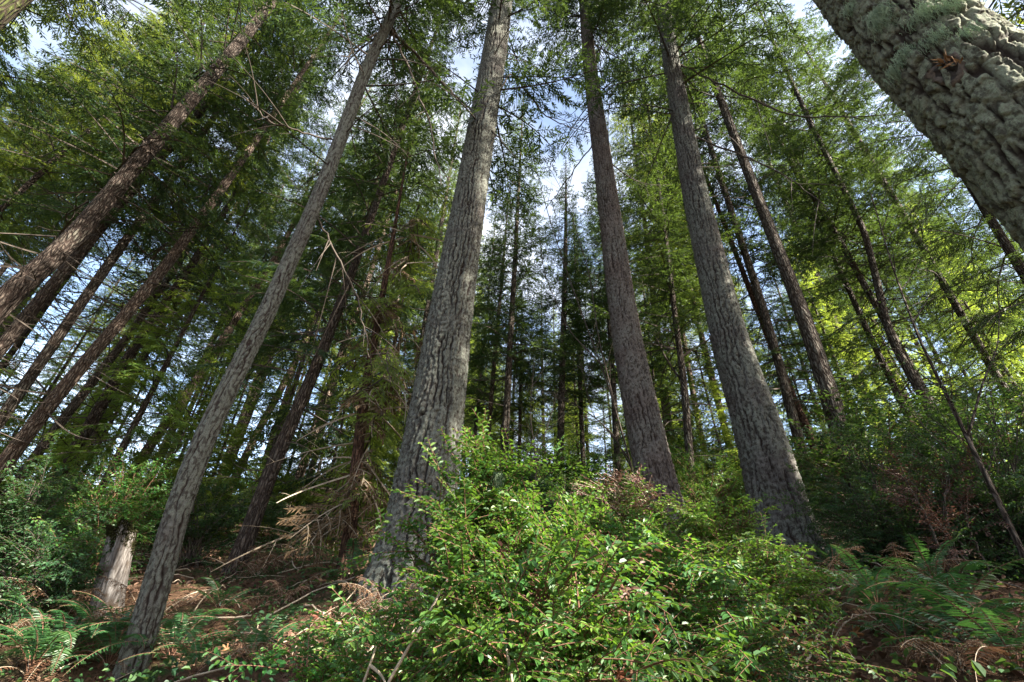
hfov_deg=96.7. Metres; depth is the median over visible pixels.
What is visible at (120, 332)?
conifer tree
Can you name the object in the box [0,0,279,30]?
conifer tree
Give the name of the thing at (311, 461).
conifer tree
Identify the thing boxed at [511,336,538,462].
conifer tree
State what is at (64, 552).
evergreen bush
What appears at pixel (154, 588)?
fir tree
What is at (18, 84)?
conifer tree
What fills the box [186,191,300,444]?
conifer tree
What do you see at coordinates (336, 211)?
conifer tree
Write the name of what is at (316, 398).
young hemlock
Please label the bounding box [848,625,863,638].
maple leaf
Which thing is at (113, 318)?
conifer tree
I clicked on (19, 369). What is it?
young hemlock
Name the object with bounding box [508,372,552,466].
young hemlock
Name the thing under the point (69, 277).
conifer tree
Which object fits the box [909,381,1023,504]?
evergreen bush
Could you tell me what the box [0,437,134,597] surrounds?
evergreen bush
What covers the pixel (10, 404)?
conifer tree
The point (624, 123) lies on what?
conifer tree
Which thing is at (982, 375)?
young hemlock
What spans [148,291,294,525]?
young hemlock
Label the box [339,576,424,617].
dead bracken
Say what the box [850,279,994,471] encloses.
young hemlock
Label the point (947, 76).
fir tree
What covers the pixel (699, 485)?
evergreen bush
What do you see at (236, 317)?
conifer tree
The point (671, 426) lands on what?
young hemlock
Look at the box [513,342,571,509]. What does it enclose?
bare sapling
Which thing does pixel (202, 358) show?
conifer tree
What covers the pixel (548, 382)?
conifer tree
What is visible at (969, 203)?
conifer tree
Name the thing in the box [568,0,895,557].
fir tree
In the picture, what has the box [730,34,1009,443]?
conifer tree
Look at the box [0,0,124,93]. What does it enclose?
conifer tree
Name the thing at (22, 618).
sword fern
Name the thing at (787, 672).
huckleberry bush
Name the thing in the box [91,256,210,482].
conifer tree
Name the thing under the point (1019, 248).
conifer tree
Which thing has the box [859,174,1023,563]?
bare sapling
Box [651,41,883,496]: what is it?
conifer tree
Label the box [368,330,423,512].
hemlock sapling
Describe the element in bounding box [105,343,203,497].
young hemlock
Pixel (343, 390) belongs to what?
conifer tree
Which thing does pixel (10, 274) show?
conifer tree
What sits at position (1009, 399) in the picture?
evergreen bush
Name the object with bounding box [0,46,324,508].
conifer tree
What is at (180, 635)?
sword fern
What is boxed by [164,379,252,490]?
young hemlock
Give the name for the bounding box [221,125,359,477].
conifer tree
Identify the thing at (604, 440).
hemlock sapling
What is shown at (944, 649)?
dead bracken
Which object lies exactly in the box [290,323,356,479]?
young hemlock
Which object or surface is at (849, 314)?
conifer tree
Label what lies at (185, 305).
conifer tree
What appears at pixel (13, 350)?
young hemlock
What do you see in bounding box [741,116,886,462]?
conifer tree
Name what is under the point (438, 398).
fir tree
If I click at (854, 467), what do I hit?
evergreen bush
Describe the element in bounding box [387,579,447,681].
dry stalk
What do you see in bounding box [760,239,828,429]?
conifer tree
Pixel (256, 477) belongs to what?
evergreen bush
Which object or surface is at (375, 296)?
conifer tree
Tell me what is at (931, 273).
conifer tree
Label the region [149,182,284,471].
conifer tree
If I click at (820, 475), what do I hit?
evergreen bush
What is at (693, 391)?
conifer tree
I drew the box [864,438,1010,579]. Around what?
shrub
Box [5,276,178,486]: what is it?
young hemlock
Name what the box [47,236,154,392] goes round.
conifer tree
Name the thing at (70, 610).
dead bracken
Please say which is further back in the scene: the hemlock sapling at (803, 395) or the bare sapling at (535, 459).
the hemlock sapling at (803, 395)
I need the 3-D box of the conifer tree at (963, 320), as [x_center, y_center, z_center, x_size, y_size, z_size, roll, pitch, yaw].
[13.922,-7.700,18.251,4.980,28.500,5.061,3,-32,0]
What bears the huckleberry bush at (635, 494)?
on the ground at (74, 673)
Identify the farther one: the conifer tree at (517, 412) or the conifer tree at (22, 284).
the conifer tree at (517, 412)
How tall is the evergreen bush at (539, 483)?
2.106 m
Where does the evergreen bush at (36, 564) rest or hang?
on the ground at (74, 673)
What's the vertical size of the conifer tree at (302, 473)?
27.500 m
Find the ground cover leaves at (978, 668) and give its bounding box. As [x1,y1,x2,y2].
[0,502,1023,681]
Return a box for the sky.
[0,0,1023,492]
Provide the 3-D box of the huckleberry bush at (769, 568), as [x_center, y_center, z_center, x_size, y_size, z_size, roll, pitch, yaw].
[1.439,1.552,3.109,1.336,0.976,2.126,-24,-41,36]
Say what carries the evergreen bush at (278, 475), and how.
on the ground at (74, 673)
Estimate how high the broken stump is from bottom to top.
1.264 m
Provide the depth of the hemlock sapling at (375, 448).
17.81 m
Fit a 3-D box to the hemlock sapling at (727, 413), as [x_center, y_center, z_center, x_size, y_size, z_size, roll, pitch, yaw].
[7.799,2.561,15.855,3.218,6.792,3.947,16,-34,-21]
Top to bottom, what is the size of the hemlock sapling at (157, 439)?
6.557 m
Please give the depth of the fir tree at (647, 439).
10.65 m
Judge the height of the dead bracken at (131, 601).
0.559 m
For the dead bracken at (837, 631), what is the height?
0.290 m
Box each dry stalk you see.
[363,646,385,681]
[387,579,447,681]
[500,628,512,681]
[581,534,632,677]
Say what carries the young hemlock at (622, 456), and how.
on the ground at (74, 673)
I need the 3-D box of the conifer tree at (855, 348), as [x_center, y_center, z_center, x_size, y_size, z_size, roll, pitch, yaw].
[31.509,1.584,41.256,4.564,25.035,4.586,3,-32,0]
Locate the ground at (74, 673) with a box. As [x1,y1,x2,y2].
[0,489,1023,681]
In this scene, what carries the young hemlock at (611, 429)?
on the ground at (74, 673)
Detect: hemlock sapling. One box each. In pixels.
[65,345,229,537]
[103,388,255,545]
[142,301,338,536]
[244,293,405,527]
[264,291,384,531]
[298,346,408,524]
[299,347,382,513]
[314,345,403,512]
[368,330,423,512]
[586,406,629,493]
[605,277,729,505]
[675,350,820,501]
[697,335,739,466]
[762,311,839,472]
[779,358,826,451]
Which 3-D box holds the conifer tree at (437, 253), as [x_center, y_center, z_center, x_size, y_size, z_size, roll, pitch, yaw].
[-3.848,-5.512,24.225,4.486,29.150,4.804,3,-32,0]
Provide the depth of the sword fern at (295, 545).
7.58 m
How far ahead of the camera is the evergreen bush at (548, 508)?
9.04 m
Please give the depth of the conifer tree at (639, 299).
36.60 m
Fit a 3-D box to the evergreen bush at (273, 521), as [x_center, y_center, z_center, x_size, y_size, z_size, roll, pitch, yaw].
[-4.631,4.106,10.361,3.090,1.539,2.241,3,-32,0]
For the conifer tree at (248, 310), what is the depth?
29.77 m
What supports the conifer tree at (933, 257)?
on the ground at (74, 673)
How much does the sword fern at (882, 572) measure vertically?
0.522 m
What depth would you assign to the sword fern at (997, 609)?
2.46 m
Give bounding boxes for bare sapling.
[502,138,636,503]
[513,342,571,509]
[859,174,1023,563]
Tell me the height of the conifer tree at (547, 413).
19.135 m
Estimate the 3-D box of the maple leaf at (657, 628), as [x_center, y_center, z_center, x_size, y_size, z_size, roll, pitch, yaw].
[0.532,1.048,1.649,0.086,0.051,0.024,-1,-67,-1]
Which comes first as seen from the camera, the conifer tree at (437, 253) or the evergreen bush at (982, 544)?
the evergreen bush at (982, 544)
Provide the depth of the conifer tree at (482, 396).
39.29 m
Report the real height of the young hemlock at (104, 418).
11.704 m
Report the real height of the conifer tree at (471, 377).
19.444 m
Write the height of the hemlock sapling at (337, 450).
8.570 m
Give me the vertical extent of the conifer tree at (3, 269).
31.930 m
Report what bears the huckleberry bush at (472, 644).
on the ground at (74, 673)
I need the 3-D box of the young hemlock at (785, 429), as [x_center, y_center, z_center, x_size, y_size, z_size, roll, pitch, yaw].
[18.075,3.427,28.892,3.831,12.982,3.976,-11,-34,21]
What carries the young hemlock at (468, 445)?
on the ground at (74, 673)
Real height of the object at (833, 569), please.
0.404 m
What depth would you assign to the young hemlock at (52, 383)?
21.81 m
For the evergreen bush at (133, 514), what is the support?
on the ground at (74, 673)
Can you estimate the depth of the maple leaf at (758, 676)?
1.76 m
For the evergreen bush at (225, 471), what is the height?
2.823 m
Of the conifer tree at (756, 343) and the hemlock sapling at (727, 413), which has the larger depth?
the conifer tree at (756, 343)
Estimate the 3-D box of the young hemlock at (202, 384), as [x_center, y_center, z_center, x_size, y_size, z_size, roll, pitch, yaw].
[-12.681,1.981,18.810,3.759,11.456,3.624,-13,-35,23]
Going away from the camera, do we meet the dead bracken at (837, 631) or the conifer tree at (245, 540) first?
the dead bracken at (837, 631)
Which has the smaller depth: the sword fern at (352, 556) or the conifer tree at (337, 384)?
the sword fern at (352, 556)
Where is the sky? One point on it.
(464, 66)
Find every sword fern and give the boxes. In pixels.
[0,576,101,627]
[0,599,121,674]
[0,605,134,681]
[10,599,189,649]
[40,591,186,674]
[62,608,239,675]
[122,628,245,673]
[170,577,265,611]
[174,602,318,666]
[264,543,333,559]
[283,538,373,584]
[780,544,978,607]
[794,538,882,569]
[837,586,1012,646]
[846,555,1023,643]
[847,566,1023,681]
[853,534,1005,587]
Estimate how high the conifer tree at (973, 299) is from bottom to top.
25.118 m
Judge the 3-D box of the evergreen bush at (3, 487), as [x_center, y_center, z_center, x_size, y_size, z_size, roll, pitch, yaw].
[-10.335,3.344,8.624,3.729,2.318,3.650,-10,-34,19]
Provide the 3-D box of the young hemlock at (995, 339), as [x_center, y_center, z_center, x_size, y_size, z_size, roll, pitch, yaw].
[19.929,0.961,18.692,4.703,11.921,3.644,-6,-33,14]
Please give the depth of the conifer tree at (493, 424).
43.42 m
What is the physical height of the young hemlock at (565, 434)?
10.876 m
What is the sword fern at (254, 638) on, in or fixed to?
on the ground at (74, 673)
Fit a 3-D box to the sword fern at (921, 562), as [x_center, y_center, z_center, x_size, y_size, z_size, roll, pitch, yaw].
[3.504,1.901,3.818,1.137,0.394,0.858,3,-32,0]
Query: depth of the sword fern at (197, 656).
3.37 m
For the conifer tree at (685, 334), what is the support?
on the ground at (74, 673)
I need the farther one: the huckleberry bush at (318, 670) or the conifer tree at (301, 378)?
the conifer tree at (301, 378)
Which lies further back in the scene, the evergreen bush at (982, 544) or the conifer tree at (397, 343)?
the conifer tree at (397, 343)
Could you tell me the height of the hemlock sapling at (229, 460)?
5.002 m
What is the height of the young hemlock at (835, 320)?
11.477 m
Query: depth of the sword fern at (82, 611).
4.11 m
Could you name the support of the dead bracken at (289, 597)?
on the ground at (74, 673)
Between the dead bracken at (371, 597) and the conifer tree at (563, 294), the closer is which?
the dead bracken at (371, 597)
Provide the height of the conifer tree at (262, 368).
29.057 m
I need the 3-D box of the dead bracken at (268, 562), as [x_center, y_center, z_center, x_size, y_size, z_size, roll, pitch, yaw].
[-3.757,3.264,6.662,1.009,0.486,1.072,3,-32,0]
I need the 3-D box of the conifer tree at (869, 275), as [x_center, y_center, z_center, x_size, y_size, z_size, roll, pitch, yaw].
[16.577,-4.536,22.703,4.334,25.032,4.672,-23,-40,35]
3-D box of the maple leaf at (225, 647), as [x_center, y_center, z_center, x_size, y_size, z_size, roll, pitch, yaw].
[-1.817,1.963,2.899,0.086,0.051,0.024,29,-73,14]
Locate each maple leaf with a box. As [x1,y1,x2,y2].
[221,643,230,651]
[609,666,630,681]
[649,624,667,637]
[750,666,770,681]
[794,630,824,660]
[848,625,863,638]
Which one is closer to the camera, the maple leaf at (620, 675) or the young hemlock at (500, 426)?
the maple leaf at (620, 675)
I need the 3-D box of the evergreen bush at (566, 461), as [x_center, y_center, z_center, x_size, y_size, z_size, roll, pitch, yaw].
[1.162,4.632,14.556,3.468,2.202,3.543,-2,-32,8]
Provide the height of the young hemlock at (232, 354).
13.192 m
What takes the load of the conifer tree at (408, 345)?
on the ground at (74, 673)
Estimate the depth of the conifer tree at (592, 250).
37.31 m
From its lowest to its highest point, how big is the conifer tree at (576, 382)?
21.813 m
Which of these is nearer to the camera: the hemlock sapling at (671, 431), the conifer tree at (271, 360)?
the hemlock sapling at (671, 431)
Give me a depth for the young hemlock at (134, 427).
12.20 m
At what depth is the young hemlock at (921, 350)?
26.89 m
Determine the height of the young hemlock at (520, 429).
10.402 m
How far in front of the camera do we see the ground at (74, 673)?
3.98 m
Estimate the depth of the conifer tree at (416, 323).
32.62 m
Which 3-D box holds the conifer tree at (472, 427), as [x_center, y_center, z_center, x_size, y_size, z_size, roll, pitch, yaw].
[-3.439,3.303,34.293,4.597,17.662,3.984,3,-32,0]
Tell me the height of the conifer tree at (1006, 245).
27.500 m
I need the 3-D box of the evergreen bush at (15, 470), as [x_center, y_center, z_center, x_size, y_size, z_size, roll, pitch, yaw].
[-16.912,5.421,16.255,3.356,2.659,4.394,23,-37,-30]
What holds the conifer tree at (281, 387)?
on the ground at (74, 673)
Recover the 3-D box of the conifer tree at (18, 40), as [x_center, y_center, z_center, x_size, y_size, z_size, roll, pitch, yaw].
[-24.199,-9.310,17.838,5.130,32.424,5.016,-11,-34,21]
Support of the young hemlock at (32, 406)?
on the ground at (74, 673)
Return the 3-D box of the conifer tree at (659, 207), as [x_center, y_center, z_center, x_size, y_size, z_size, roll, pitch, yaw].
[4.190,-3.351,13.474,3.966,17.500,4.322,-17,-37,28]
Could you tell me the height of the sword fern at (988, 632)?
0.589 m
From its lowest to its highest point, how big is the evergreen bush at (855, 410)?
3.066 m
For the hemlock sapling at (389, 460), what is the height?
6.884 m
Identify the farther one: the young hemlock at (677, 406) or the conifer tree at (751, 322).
the conifer tree at (751, 322)
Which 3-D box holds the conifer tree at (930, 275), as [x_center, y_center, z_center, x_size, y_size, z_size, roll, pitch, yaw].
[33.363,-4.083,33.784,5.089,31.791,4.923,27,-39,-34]
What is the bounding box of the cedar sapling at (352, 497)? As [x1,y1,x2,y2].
[209,147,449,579]
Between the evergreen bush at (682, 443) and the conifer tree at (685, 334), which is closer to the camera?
the evergreen bush at (682, 443)
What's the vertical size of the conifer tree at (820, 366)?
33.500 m
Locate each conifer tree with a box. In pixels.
[0,0,54,84]
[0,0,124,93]
[0,0,156,250]
[0,0,176,286]
[0,0,231,331]
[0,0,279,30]
[0,0,309,442]
[0,0,317,430]
[0,0,334,447]
[0,0,364,483]
[0,9,130,190]
[0,12,171,273]
[0,20,339,538]
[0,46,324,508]
[0,70,192,335]
[0,73,163,274]
[0,132,71,284]
[0,163,114,318]
[1,48,165,280]
[2,24,242,359]
[42,91,306,520]
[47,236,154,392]
[51,232,188,470]
[53,246,172,452]
[72,67,381,538]
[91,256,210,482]
[120,206,220,339]
[141,152,298,499]
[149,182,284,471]
[152,227,271,493]
[181,0,469,575]
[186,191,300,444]
[188,96,413,522]
[209,142,325,402]
[214,247,310,486]
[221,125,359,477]
[227,242,309,446]
[260,75,439,531]
[260,248,330,472]
[271,86,391,445]
[277,204,365,450]
[296,79,425,516]
[308,253,364,413]
[317,274,377,471]
[337,281,380,428]
[350,212,425,468]
[351,223,400,429]
[360,286,416,390]
[378,150,446,450]
[384,104,467,442]
[401,162,459,363]
[461,216,515,479]
[462,317,485,467]
[463,191,544,484]
[463,225,492,428]
[464,287,502,436]
[464,290,492,461]
[465,90,584,477]
[469,367,503,450]
[481,279,538,458]
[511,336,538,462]
[514,160,616,471]
[518,286,567,458]
[534,310,570,452]
[537,209,619,496]
[548,384,592,458]
[549,217,617,478]
[553,155,657,493]
[556,319,593,433]
[580,176,643,468]
[588,72,772,508]
[588,315,624,463]
[592,222,641,472]
[597,54,702,449]
[618,249,659,405]
[626,128,717,473]
[631,229,686,379]
[635,0,877,522]
[635,103,745,497]
[648,227,698,413]
[650,34,870,508]
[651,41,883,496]
[652,107,779,425]
[715,23,1000,457]
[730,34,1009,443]
[730,265,772,379]
[738,0,987,498]
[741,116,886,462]
[745,312,766,378]
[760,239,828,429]
[761,156,881,420]
[772,0,1023,432]
[781,108,915,416]
[786,174,902,436]
[802,0,1023,372]
[819,0,1023,29]
[821,275,880,389]
[842,265,915,363]
[844,121,993,370]
[852,217,941,386]
[853,196,987,453]
[863,190,1011,457]
[871,170,1002,376]
[888,165,1020,381]
[906,214,1022,353]
[908,153,1023,362]
[908,185,1023,374]
[924,141,1023,317]
[968,195,1023,273]
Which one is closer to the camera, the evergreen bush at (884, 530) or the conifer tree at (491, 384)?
the evergreen bush at (884, 530)
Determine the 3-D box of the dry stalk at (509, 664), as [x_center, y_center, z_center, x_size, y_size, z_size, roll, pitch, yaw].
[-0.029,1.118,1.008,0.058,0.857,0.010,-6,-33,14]
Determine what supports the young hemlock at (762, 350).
on the ground at (74, 673)
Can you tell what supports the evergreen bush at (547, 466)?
on the ground at (74, 673)
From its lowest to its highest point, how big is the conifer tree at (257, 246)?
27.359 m
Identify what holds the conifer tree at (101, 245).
on the ground at (74, 673)
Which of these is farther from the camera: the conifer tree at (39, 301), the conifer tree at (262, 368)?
the conifer tree at (262, 368)
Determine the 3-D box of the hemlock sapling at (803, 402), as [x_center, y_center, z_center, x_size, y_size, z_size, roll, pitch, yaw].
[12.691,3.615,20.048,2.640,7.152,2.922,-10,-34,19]
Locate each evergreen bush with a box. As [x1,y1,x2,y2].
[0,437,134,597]
[0,459,80,507]
[0,464,91,553]
[0,512,114,639]
[0,516,115,609]
[7,442,181,583]
[129,468,256,568]
[150,453,273,527]
[218,454,325,514]
[236,460,315,499]
[247,487,376,547]
[279,457,323,499]
[459,435,615,517]
[464,452,554,522]
[506,469,634,521]
[513,429,630,511]
[523,446,595,496]
[631,426,744,500]
[668,438,748,532]
[704,442,840,514]
[725,359,1023,516]
[754,411,1018,572]
[798,447,840,497]
[807,411,949,512]
[852,357,1023,573]
[862,376,1023,502]
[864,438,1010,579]
[894,470,1023,581]
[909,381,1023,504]
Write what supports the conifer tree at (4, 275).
on the ground at (74, 673)
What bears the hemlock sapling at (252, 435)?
on the ground at (74, 673)
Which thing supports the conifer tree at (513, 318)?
on the ground at (74, 673)
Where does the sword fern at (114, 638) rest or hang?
on the ground at (74, 673)
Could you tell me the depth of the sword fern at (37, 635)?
3.74 m
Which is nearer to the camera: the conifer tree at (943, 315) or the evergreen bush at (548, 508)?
the evergreen bush at (548, 508)
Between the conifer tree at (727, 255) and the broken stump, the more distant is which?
the conifer tree at (727, 255)
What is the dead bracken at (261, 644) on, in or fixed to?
on the ground at (74, 673)
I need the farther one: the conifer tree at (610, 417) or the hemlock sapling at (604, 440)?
the conifer tree at (610, 417)
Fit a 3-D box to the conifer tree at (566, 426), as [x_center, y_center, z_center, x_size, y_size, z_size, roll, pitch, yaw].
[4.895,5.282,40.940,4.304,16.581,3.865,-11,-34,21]
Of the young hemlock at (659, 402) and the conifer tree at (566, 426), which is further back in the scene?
the conifer tree at (566, 426)
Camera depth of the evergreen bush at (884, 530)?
5.01 m
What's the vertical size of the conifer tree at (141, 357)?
28.500 m
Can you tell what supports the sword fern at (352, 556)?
on the ground at (74, 673)
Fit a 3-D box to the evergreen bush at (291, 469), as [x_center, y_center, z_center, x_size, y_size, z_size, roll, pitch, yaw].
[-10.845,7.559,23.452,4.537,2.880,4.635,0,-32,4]
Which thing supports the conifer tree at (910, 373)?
on the ground at (74, 673)
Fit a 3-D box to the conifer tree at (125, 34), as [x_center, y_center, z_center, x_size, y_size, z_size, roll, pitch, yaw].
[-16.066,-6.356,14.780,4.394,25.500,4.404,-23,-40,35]
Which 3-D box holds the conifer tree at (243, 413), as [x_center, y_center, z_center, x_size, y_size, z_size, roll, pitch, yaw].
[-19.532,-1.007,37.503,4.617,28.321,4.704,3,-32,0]
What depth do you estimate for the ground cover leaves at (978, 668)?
3.27 m
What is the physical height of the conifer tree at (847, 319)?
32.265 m
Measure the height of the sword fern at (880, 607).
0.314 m
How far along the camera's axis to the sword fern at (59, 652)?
3.89 m
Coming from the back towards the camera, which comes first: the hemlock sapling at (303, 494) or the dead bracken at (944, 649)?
the hemlock sapling at (303, 494)
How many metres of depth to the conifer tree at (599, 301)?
19.96 m
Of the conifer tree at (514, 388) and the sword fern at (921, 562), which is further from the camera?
the conifer tree at (514, 388)
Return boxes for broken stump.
[89,517,137,616]
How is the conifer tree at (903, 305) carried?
on the ground at (74, 673)
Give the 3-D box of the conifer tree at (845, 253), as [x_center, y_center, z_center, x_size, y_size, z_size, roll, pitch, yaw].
[11.178,-7.284,18.042,4.533,27.500,4.343,17,-35,-22]
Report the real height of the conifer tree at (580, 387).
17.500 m
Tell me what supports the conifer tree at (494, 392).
on the ground at (74, 673)
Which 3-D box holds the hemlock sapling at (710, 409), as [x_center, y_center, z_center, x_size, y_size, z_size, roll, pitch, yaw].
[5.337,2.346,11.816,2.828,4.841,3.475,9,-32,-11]
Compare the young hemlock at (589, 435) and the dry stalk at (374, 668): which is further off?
the young hemlock at (589, 435)
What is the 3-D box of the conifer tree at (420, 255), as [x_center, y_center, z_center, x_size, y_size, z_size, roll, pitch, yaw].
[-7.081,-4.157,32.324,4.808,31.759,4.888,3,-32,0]
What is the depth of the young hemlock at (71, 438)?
22.44 m
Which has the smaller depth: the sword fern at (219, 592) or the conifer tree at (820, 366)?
the sword fern at (219, 592)
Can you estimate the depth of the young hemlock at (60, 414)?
23.36 m
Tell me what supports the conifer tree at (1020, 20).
on the ground at (74, 673)
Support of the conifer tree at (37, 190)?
on the ground at (74, 673)
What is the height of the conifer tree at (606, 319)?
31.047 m
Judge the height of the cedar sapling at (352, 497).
9.765 m
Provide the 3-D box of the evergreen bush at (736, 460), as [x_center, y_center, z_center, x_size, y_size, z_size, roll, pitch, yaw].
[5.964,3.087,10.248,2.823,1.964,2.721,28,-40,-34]
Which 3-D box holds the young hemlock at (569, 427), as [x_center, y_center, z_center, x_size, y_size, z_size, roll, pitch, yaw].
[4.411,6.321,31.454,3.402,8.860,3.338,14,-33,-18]
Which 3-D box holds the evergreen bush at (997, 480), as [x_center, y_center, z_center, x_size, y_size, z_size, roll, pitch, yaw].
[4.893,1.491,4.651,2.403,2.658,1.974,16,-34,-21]
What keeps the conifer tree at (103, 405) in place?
on the ground at (74, 673)
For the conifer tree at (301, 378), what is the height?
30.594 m
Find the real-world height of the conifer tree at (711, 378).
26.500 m
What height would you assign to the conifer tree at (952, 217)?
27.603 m
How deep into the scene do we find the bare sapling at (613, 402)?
9.46 m
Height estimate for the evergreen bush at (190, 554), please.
1.871 m
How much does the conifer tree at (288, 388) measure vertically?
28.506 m
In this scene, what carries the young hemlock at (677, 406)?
on the ground at (74, 673)
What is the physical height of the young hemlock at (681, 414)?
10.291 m
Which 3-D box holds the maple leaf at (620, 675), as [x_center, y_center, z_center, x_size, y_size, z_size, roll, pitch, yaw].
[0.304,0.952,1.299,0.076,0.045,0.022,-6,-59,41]
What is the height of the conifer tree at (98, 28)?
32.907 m
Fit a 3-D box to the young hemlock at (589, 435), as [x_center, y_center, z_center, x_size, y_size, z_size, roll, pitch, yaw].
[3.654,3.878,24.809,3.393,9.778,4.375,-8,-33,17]
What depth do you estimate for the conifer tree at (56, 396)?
13.15 m
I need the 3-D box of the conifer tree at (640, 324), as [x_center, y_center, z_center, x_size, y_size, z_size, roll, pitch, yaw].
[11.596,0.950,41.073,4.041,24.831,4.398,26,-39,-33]
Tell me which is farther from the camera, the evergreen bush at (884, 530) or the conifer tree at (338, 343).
the conifer tree at (338, 343)
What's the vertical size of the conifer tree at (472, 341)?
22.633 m
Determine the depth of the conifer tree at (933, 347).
39.01 m
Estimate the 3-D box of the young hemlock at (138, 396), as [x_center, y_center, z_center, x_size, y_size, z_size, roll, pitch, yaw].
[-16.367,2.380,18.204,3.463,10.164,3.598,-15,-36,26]
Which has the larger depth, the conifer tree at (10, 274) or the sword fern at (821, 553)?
the conifer tree at (10, 274)
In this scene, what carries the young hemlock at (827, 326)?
on the ground at (74, 673)
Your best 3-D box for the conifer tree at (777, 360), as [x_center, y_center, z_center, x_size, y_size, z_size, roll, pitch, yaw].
[7.424,-7.440,17.480,4.773,27.500,4.340,3,-32,0]
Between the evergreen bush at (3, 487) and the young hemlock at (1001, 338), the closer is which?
the evergreen bush at (3, 487)
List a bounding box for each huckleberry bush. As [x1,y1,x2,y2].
[202,582,440,681]
[303,407,716,681]
[496,490,801,681]
[509,462,732,565]
[572,589,918,681]
[626,494,852,666]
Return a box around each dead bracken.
[5,577,133,631]
[81,575,196,625]
[215,546,301,579]
[221,602,358,668]
[241,570,336,608]
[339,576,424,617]
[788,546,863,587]
[788,612,923,659]
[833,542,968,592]
[871,625,1023,680]
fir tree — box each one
[112,0,517,680]
[355,0,609,603]
[522,0,687,535]
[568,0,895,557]
[812,0,1023,250]
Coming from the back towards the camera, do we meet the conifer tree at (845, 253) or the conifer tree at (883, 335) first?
the conifer tree at (883, 335)
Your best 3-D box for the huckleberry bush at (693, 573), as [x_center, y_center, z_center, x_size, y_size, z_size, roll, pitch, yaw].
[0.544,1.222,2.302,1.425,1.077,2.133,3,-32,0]
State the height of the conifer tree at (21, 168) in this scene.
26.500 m
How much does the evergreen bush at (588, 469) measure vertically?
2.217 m
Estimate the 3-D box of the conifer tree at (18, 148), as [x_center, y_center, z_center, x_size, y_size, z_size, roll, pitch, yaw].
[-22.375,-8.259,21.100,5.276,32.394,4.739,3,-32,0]
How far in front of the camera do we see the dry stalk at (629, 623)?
1.50 m
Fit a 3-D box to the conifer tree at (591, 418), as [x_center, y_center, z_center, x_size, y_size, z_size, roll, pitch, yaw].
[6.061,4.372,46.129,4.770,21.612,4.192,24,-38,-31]
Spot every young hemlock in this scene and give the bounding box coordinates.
[0,249,97,511]
[0,260,204,528]
[0,290,115,478]
[0,301,102,476]
[0,333,41,452]
[2,309,156,500]
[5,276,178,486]
[7,202,253,544]
[16,336,132,477]
[27,380,116,486]
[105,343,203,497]
[108,284,253,509]
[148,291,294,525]
[150,284,266,494]
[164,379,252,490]
[257,340,334,475]
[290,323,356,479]
[459,399,494,493]
[477,361,517,495]
[478,307,555,478]
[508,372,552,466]
[544,371,589,463]
[550,356,610,479]
[551,399,593,480]
[601,366,658,482]
[604,400,628,473]
[620,323,696,491]
[624,219,742,498]
[650,356,698,458]
[667,345,712,460]
[720,291,811,468]
[764,317,822,452]
[782,237,917,476]
[811,279,933,492]
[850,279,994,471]
[904,203,1023,472]
[907,328,1006,461]
[932,256,1023,438]
[975,285,1023,416]
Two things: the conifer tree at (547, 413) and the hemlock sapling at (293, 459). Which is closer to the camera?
the hemlock sapling at (293, 459)

